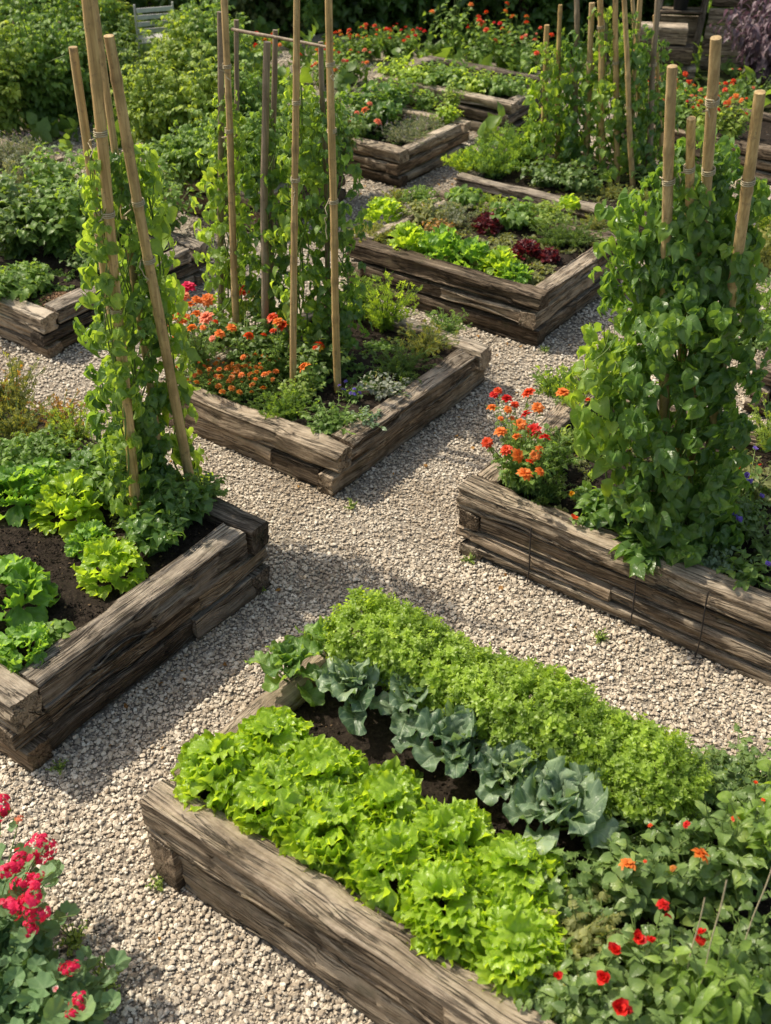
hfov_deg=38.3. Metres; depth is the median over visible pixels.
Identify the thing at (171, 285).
bean vine
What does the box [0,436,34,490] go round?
leafy plant
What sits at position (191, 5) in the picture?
tomato plant
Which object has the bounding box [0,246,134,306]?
seedlings
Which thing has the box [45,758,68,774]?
weed
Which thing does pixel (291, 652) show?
kale
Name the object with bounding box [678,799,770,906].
leafy plant
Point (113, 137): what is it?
bamboo cane
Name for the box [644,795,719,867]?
zinnia plant
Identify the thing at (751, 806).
leafy plant
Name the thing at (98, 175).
leafy plant
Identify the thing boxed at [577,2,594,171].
bean pole
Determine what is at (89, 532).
lettuce
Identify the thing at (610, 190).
leafy plant
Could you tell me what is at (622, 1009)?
zinnia plant
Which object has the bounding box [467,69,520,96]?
leafy plant
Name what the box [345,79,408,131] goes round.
leafy plant
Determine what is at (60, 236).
leafy plant
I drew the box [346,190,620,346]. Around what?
raised bed
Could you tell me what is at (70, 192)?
leafy plant
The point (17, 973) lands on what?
geranium
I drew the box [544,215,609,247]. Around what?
leafy plant
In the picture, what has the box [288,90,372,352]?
bean vine
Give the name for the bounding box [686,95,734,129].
marigold plant
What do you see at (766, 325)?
leafy plant
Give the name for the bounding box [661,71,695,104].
marigold plant
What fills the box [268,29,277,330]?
wooden stake
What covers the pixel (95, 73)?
bamboo cane
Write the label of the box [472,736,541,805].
kale
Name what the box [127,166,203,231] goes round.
leafy plant
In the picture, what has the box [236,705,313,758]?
lettuce
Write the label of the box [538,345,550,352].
weed
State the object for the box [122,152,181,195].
leafy plant
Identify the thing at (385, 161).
raised bed
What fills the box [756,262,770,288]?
leafy plant
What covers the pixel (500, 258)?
lettuce
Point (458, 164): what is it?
leafy plant
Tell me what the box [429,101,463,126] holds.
leafy plant
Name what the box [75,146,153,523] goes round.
bean vine
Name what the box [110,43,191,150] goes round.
tomato plant
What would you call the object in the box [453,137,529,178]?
leafy plant
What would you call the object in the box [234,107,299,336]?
bean vine
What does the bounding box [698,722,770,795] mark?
leafy plant
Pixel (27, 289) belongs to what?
leafy plant
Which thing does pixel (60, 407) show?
leafy plant
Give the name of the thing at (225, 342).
leafy plant
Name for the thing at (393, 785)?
lettuce
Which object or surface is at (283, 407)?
leafy plant
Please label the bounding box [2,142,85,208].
leafy plant
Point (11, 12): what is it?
tomato plant
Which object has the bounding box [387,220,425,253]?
lettuce
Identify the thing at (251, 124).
tomato plant
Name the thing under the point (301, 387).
leafy plant
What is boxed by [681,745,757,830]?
leafy plant
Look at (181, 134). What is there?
tomato plant
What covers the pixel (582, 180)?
leafy plant
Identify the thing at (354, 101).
leafy plant
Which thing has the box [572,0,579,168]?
bean pole
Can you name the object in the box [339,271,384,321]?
leafy plant
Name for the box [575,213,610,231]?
leafy plant
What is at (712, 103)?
wooden pole
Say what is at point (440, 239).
lettuce
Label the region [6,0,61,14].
shrub
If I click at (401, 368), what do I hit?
leafy plant
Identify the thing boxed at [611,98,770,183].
raised bed
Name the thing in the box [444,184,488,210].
leafy plant
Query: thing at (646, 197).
leafy plant
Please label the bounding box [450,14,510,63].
flowering bush
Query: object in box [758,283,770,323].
leafy plant
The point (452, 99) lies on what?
leafy plant
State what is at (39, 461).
lettuce
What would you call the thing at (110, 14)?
tomato plant
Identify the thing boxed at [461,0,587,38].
shrub
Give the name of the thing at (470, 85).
leafy plant
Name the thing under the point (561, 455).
leafy plant
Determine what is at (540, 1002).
leafy plant
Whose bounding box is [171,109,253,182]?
tomato plant
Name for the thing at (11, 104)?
tomato plant
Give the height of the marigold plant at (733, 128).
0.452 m
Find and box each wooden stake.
[217,11,223,312]
[234,19,241,298]
[260,41,270,348]
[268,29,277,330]
[318,41,331,339]
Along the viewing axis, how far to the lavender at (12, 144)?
9.14 m
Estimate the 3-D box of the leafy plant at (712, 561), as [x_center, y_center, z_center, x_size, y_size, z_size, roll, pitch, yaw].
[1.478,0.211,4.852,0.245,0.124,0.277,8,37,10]
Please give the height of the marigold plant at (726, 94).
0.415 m
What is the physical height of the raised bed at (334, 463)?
0.295 m
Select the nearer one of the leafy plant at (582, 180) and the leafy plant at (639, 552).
the leafy plant at (639, 552)
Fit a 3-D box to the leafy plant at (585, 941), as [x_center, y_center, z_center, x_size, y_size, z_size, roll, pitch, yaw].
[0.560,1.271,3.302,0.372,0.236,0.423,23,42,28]
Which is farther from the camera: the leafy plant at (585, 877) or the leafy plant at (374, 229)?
the leafy plant at (374, 229)
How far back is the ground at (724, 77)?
13.49 m
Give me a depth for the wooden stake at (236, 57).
6.24 m
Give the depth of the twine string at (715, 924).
2.94 m
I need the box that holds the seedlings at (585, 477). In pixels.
[503,426,770,589]
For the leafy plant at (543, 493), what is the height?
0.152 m
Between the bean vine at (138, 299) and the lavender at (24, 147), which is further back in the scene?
the lavender at (24, 147)
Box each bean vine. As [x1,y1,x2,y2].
[73,144,183,504]
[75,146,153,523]
[131,143,212,484]
[191,90,260,323]
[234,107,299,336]
[264,83,331,349]
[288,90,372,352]
[511,41,583,165]
[547,23,598,168]
[574,6,636,181]
[605,11,663,175]
[633,36,685,163]
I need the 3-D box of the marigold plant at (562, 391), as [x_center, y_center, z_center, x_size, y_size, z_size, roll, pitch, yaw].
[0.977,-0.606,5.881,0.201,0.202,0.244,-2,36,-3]
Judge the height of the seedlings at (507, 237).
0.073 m
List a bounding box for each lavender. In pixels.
[0,129,37,168]
[0,136,18,171]
[1,131,49,165]
[373,117,435,143]
[399,109,444,131]
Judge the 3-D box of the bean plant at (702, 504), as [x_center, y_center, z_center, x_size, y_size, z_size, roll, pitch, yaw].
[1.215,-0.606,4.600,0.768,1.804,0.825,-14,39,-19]
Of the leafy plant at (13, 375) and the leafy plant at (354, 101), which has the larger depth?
the leafy plant at (354, 101)
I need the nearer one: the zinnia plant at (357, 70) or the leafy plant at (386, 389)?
the leafy plant at (386, 389)
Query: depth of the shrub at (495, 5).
13.75 m
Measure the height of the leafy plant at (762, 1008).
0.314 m
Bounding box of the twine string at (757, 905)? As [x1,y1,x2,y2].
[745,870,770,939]
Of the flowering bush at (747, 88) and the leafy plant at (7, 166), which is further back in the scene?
the flowering bush at (747, 88)
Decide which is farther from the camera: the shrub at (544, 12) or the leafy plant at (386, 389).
the shrub at (544, 12)
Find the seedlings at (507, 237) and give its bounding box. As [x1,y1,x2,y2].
[381,207,593,285]
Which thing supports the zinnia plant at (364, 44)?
on the gravel path
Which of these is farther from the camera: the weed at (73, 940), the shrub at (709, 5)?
the shrub at (709, 5)
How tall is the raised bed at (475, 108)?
0.356 m
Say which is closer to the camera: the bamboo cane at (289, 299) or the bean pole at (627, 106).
the bamboo cane at (289, 299)
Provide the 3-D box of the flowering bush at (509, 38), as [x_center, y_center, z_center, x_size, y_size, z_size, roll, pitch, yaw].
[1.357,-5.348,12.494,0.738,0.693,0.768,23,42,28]
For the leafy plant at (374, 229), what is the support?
on the raised bed at (533, 315)
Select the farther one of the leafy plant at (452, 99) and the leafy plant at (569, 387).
the leafy plant at (452, 99)
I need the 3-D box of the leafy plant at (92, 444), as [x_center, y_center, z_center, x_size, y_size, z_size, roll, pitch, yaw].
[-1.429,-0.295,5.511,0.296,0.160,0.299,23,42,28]
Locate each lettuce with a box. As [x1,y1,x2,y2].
[0,461,50,527]
[0,553,59,627]
[0,621,54,675]
[17,456,60,496]
[28,469,109,541]
[62,519,115,561]
[71,536,148,600]
[170,729,254,817]
[226,751,316,847]
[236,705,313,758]
[267,784,373,883]
[278,734,368,798]
[334,755,435,836]
[334,807,441,917]
[364,195,404,223]
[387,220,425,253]
[392,860,498,967]
[401,797,497,869]
[417,223,465,261]
[448,235,489,270]
[459,892,570,1008]
[465,829,569,913]
[471,211,502,235]
[476,245,520,277]
[498,261,533,283]
[511,238,540,259]
[536,246,560,263]
[556,193,580,211]
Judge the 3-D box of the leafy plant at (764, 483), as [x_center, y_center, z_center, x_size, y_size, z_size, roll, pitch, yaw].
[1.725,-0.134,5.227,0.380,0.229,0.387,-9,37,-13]
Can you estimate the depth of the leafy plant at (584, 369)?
6.10 m
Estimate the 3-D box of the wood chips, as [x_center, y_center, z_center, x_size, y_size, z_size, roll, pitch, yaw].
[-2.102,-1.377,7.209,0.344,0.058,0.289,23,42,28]
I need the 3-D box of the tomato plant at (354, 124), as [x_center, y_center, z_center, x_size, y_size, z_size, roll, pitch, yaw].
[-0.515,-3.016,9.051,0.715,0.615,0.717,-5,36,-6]
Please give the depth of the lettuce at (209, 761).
3.72 m
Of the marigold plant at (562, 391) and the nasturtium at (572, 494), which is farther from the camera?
the marigold plant at (562, 391)
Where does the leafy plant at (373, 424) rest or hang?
on the raised bed at (334, 463)
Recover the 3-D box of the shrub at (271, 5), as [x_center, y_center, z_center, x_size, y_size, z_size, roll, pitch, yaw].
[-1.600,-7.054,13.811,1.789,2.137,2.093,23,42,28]
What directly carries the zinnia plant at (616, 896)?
on the raised bed at (366, 961)
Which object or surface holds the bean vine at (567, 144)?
on the raised bed at (505, 186)
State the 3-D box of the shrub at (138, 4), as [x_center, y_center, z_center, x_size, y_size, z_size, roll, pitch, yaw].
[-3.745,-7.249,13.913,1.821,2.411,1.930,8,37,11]
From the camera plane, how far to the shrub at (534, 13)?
13.52 m
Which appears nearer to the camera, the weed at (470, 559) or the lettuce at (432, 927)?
the lettuce at (432, 927)
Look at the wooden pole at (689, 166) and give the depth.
3.97 m
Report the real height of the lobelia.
0.109 m
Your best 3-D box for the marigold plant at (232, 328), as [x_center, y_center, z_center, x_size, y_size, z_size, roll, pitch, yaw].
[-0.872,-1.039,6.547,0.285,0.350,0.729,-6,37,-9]
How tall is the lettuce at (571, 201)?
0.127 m
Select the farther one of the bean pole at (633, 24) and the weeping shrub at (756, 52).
the weeping shrub at (756, 52)
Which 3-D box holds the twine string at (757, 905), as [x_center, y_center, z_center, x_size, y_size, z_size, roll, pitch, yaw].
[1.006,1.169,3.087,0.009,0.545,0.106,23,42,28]
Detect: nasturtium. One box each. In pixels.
[568,486,596,504]
[569,508,595,529]
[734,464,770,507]
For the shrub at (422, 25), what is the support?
on the ground at (724, 77)
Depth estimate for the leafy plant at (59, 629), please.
4.45 m
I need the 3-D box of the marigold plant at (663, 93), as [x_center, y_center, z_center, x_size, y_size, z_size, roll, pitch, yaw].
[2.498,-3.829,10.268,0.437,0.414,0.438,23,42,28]
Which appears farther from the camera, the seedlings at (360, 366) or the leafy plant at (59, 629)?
the seedlings at (360, 366)
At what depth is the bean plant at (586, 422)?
4.62 m
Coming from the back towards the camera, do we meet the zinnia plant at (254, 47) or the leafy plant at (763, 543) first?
the zinnia plant at (254, 47)
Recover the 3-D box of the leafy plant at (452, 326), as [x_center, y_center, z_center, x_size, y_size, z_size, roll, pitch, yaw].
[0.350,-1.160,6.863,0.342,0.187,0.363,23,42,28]
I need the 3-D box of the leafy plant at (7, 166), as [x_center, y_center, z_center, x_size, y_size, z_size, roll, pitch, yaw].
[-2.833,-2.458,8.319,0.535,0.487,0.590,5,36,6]
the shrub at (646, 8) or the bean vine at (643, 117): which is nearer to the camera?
the bean vine at (643, 117)
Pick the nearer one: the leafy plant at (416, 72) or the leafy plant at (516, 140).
the leafy plant at (516, 140)
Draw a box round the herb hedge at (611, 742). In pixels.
[322,585,716,827]
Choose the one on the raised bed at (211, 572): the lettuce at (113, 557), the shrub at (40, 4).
the lettuce at (113, 557)
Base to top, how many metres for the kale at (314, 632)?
0.216 m
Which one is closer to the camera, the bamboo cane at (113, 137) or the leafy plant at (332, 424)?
the bamboo cane at (113, 137)
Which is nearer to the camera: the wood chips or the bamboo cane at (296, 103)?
the bamboo cane at (296, 103)
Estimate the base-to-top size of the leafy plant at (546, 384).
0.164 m
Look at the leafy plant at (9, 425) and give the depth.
5.61 m
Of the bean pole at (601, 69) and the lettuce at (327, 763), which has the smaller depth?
the lettuce at (327, 763)
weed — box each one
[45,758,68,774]
[54,917,88,956]
[92,955,122,991]
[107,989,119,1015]
[145,874,163,890]
[344,498,357,509]
[461,552,474,564]
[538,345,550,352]
[594,628,609,643]
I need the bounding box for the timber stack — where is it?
[639,21,695,82]
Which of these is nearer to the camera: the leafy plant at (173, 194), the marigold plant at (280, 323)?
the marigold plant at (280, 323)
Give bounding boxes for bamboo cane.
[68,46,134,428]
[81,0,140,513]
[94,0,160,466]
[103,34,193,480]
[219,0,238,333]
[288,254,290,349]
[289,0,300,382]
[324,0,341,392]
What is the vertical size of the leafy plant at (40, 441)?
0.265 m
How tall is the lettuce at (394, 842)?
0.246 m
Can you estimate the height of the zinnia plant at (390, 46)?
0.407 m
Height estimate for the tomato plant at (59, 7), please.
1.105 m
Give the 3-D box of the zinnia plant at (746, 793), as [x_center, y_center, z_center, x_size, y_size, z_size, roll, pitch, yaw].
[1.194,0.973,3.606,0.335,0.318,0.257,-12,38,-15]
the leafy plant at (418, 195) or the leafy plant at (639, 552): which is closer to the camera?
the leafy plant at (639, 552)
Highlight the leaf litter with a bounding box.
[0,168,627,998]
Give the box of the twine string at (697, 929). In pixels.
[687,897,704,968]
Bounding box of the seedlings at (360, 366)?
[200,327,410,435]
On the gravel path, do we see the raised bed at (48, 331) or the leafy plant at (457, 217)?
the raised bed at (48, 331)
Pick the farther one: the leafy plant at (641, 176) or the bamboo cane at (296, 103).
the leafy plant at (641, 176)
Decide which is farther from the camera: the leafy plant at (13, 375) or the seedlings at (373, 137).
the seedlings at (373, 137)
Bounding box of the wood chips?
[38,291,83,312]
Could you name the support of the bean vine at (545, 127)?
on the raised bed at (505, 186)
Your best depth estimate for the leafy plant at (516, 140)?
9.14 m
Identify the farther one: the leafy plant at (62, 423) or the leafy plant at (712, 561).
the leafy plant at (62, 423)
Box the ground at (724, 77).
[19,0,770,127]
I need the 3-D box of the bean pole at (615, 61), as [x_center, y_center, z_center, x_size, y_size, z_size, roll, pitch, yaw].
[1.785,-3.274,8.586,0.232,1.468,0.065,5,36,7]
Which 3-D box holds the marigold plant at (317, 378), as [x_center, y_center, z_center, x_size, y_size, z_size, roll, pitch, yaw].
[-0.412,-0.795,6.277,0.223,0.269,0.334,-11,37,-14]
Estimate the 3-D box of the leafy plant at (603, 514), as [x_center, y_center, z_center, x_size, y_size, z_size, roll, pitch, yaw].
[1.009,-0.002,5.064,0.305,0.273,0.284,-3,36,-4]
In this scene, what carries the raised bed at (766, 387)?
on the gravel path
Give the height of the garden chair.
0.785 m
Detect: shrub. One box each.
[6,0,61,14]
[29,0,146,21]
[153,0,269,22]
[228,0,307,32]
[251,0,365,34]
[319,0,386,32]
[346,0,457,35]
[383,0,488,36]
[413,0,536,34]
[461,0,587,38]
[521,0,621,42]
[566,0,691,40]
[620,0,716,30]
[707,0,770,61]
[710,0,770,85]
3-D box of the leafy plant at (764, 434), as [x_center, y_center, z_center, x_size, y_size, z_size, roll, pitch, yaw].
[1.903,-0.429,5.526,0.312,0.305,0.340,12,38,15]
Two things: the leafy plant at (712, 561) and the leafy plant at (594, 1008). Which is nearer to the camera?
the leafy plant at (594, 1008)
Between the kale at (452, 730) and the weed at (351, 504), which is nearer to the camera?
the kale at (452, 730)
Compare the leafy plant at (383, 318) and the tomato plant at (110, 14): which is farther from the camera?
the tomato plant at (110, 14)
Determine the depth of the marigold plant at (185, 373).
6.34 m
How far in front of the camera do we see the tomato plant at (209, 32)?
11.06 m
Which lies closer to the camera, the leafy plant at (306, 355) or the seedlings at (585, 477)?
the seedlings at (585, 477)
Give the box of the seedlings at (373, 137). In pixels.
[366,116,446,144]
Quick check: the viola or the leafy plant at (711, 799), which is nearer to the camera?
the leafy plant at (711, 799)
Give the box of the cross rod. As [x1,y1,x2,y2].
[231,27,325,48]
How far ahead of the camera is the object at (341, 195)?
8.91 m
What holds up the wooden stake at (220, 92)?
in the raised bed at (334, 463)
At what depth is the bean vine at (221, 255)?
6.44 m
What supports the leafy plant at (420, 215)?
on the raised bed at (533, 315)
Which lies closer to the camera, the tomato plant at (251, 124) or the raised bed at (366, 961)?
the raised bed at (366, 961)
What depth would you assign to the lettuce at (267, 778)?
3.63 m
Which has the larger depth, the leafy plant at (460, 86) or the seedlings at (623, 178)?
the leafy plant at (460, 86)
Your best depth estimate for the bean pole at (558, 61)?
8.69 m
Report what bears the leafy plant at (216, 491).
on the raised bed at (211, 572)
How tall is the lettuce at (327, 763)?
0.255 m
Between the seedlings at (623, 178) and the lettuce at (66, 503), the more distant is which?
the seedlings at (623, 178)
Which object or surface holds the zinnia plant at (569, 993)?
on the raised bed at (366, 961)
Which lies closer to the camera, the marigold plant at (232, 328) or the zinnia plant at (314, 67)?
the marigold plant at (232, 328)
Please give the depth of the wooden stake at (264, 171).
6.07 m
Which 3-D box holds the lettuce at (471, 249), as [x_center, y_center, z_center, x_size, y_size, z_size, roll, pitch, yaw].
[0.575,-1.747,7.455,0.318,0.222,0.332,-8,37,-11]
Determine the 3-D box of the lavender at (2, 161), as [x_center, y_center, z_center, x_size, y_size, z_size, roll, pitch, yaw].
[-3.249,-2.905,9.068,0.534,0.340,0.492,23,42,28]
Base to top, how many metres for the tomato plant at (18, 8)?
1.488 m
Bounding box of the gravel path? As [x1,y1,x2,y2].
[0,33,770,1023]
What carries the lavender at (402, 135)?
on the raised bed at (385, 161)
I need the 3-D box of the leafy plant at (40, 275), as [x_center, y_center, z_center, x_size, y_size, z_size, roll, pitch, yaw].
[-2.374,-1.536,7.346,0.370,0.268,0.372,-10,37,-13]
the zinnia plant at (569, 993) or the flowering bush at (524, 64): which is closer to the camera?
the zinnia plant at (569, 993)
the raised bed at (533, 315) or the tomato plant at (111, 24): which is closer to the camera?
the raised bed at (533, 315)
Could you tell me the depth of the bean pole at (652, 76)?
8.54 m
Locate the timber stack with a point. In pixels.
(674, 35)
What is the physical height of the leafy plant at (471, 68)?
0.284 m
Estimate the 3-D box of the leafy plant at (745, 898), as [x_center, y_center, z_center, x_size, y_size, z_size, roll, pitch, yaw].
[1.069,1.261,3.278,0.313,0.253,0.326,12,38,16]
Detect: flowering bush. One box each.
[422,0,485,57]
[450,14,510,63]
[478,2,541,65]
[494,33,555,73]
[726,68,770,107]
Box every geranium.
[0,793,80,992]
[0,917,69,1023]
[0,937,130,1023]
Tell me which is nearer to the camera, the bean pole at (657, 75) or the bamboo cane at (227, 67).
the bamboo cane at (227, 67)
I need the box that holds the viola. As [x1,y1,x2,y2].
[732,446,770,565]
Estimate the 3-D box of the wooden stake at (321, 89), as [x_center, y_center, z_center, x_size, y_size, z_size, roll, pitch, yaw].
[-0.335,-1.664,6.166,0.056,1.790,0.041,-13,38,-17]
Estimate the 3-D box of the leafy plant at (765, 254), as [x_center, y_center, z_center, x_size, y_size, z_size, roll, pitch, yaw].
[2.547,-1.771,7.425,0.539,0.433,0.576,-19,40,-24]
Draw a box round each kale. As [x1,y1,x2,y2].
[244,635,324,706]
[295,615,331,657]
[313,656,393,735]
[379,664,428,736]
[391,699,500,778]
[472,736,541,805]
[499,748,619,858]
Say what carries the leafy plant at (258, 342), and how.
on the raised bed at (334, 463)
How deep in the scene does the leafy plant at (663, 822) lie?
3.54 m
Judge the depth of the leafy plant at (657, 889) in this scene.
3.32 m
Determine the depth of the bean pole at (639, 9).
8.54 m
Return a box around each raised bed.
[0,138,63,189]
[0,202,207,358]
[0,408,271,772]
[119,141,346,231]
[140,628,770,1023]
[160,294,491,497]
[344,107,470,187]
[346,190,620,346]
[373,55,550,135]
[456,146,730,235]
[456,387,770,686]
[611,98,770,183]
[743,359,770,415]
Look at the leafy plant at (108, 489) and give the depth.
5.09 m
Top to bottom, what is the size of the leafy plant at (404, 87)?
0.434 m
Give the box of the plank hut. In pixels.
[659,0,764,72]
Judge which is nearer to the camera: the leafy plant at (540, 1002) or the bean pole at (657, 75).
the leafy plant at (540, 1002)
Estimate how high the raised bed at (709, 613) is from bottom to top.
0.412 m
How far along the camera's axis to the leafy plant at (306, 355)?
6.37 m
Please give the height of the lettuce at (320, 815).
0.246 m
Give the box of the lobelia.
[336,380,367,403]
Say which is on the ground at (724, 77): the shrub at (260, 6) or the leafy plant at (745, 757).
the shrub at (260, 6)
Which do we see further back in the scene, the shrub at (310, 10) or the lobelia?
the shrub at (310, 10)
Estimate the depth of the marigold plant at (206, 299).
6.30 m
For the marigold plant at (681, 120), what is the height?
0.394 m
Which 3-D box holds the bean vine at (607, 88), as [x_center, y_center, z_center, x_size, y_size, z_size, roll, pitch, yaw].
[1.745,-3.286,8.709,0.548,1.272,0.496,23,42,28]
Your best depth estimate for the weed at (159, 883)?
3.92 m
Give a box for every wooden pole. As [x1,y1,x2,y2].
[659,64,677,477]
[675,116,695,456]
[686,35,721,482]
[705,89,765,459]
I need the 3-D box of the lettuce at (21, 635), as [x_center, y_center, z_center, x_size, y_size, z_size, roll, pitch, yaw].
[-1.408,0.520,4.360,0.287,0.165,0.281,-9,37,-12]
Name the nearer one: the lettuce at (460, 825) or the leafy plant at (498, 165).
the lettuce at (460, 825)
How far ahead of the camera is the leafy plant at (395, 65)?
11.24 m
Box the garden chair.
[132,2,173,56]
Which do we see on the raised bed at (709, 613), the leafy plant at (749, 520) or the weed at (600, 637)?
the leafy plant at (749, 520)
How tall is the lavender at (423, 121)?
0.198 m
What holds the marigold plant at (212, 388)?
on the raised bed at (334, 463)
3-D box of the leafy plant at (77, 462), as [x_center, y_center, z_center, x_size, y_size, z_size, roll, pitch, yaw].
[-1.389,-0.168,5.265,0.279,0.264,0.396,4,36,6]
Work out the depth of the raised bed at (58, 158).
9.31 m
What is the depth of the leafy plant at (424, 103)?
10.46 m
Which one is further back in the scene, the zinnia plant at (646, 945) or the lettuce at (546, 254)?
the lettuce at (546, 254)
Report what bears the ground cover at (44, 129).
on the ground at (724, 77)
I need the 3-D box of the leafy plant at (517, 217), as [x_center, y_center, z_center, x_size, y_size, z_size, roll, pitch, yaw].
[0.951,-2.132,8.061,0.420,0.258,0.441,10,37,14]
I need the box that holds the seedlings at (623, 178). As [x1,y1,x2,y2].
[515,164,651,206]
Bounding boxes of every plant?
[0,0,28,26]
[0,0,53,77]
[0,0,82,124]
[0,20,46,135]
[0,168,40,222]
[0,174,58,259]
[0,258,54,293]
[0,263,37,302]
[0,351,46,413]
[0,364,24,402]
[0,382,52,444]
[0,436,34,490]
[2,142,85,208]
[2,150,41,196]
[6,172,88,258]
[8,422,82,476]
[9,0,101,52]
[18,14,108,122]
[18,389,86,435]
[32,400,108,451]
[42,156,127,248]
[45,619,75,643]
[53,0,135,50]
[58,444,104,498]
[59,247,99,272]
[61,0,155,108]
[66,159,145,218]
[71,433,103,454]
[79,0,143,62]
[80,445,147,504]
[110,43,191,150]
[110,50,188,120]
[115,498,189,557]
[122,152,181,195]
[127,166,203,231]
[138,473,216,532]
[140,8,216,88]
[142,120,214,193]
[144,0,252,60]
[149,42,252,129]
[159,0,264,90]
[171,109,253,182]
[172,281,225,369]
[175,357,220,386]
[183,467,228,508]
[187,303,251,352]
[191,357,241,394]
[198,51,284,130]
[207,362,271,401]
[215,285,265,378]
[217,314,289,362]
[226,104,291,185]
[234,352,282,386]
[246,31,284,68]
[246,381,314,418]
[252,312,289,378]
[260,73,322,174]
[275,374,322,401]
[284,329,357,379]
[289,93,366,175]
[296,341,332,392]
[296,394,371,435]
[300,43,349,85]
[324,28,360,60]
[333,48,374,81]
[336,87,380,132]
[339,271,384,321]
[340,23,389,61]
[344,405,386,430]
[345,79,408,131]
[347,219,395,241]
[347,268,422,333]
[348,101,382,138]
[357,369,413,401]
[365,342,442,383]
[369,24,411,59]
[369,186,415,210]
[372,69,425,107]
[373,55,424,76]
[386,319,459,357]
[387,23,431,59]
[387,62,440,83]
[395,184,440,207]
[395,198,453,224]
[406,62,459,86]
[410,88,443,111]
[416,307,472,339]
[419,57,477,76]
[422,218,457,232]
[426,200,484,227]
[427,66,480,89]
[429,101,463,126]
[440,82,464,108]
[440,146,488,173]
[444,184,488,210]
[447,66,506,93]
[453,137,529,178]
[464,192,514,214]
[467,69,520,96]
[480,115,553,166]
[481,387,567,498]
[486,70,533,96]
[489,196,544,230]
[499,939,614,1023]
[513,157,573,188]
[521,199,573,228]
[521,846,618,927]
[523,426,586,475]
[524,470,585,504]
[528,218,582,247]
[529,362,578,398]
[534,364,597,406]
[539,936,623,1023]
[543,158,611,193]
[543,877,642,999]
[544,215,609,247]
[546,950,658,1023]
[553,387,589,406]
[560,424,574,452]
[561,780,657,869]
[564,318,650,528]
[571,362,618,393]
[573,832,671,925]
[574,486,625,531]
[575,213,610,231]
[580,179,636,200]
[584,125,770,567]
[594,962,687,1023]
[596,898,678,989]
[598,824,711,922]
[606,522,706,580]
[607,910,723,1023]
[614,785,712,863]
[617,186,657,204]
[630,160,682,190]
[642,76,679,116]
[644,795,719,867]
[644,926,770,1023]
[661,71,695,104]
[663,87,705,128]
[663,837,732,926]
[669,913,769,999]
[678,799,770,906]
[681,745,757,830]
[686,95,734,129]
[694,78,739,118]
[695,887,770,977]
[696,543,752,573]
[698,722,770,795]
[712,768,770,829]
[716,93,750,138]
[716,546,770,590]
[716,738,770,887]
[720,495,770,540]
[732,933,770,1023]
[735,328,770,353]
[735,454,770,507]
[740,517,770,561]
[741,306,770,350]
[748,393,770,450]
[752,216,770,237]
[753,218,770,275]
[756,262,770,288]
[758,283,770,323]
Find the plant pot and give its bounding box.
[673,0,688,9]
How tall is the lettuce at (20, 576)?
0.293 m
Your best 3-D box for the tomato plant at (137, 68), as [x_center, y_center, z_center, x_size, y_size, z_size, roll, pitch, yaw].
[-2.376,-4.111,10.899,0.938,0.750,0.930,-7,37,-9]
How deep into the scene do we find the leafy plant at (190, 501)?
5.03 m
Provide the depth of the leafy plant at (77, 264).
7.52 m
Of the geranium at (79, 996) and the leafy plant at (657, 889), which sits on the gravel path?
the geranium at (79, 996)
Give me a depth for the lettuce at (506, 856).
3.38 m
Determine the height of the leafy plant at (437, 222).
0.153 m
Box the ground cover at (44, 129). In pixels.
[20,0,770,151]
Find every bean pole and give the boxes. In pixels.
[537,24,549,164]
[555,4,561,166]
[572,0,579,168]
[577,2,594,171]
[593,0,605,179]
[595,21,607,158]
[606,0,619,182]
[622,0,635,187]
[625,0,642,172]
[630,0,640,115]
[645,0,660,166]
[653,15,663,157]
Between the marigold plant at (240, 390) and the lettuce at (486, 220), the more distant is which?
the lettuce at (486, 220)
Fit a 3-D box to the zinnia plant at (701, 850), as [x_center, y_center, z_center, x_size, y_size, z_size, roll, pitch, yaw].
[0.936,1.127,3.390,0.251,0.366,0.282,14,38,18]
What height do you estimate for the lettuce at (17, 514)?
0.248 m
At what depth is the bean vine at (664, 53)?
8.87 m
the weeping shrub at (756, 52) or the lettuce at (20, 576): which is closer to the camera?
the lettuce at (20, 576)
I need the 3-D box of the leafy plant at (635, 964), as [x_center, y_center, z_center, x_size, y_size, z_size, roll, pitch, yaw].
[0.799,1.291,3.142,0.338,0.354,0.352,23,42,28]
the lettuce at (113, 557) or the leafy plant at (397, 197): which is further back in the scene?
the leafy plant at (397, 197)
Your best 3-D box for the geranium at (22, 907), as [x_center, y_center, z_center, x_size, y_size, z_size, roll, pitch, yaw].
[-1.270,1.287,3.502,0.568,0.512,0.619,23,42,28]
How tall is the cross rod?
0.051 m
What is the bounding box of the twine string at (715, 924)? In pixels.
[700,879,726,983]
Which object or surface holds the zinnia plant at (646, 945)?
on the raised bed at (366, 961)
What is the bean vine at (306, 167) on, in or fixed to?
attached to the bamboo cane at (289, 299)
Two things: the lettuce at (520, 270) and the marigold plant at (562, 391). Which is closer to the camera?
the marigold plant at (562, 391)
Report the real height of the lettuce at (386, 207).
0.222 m

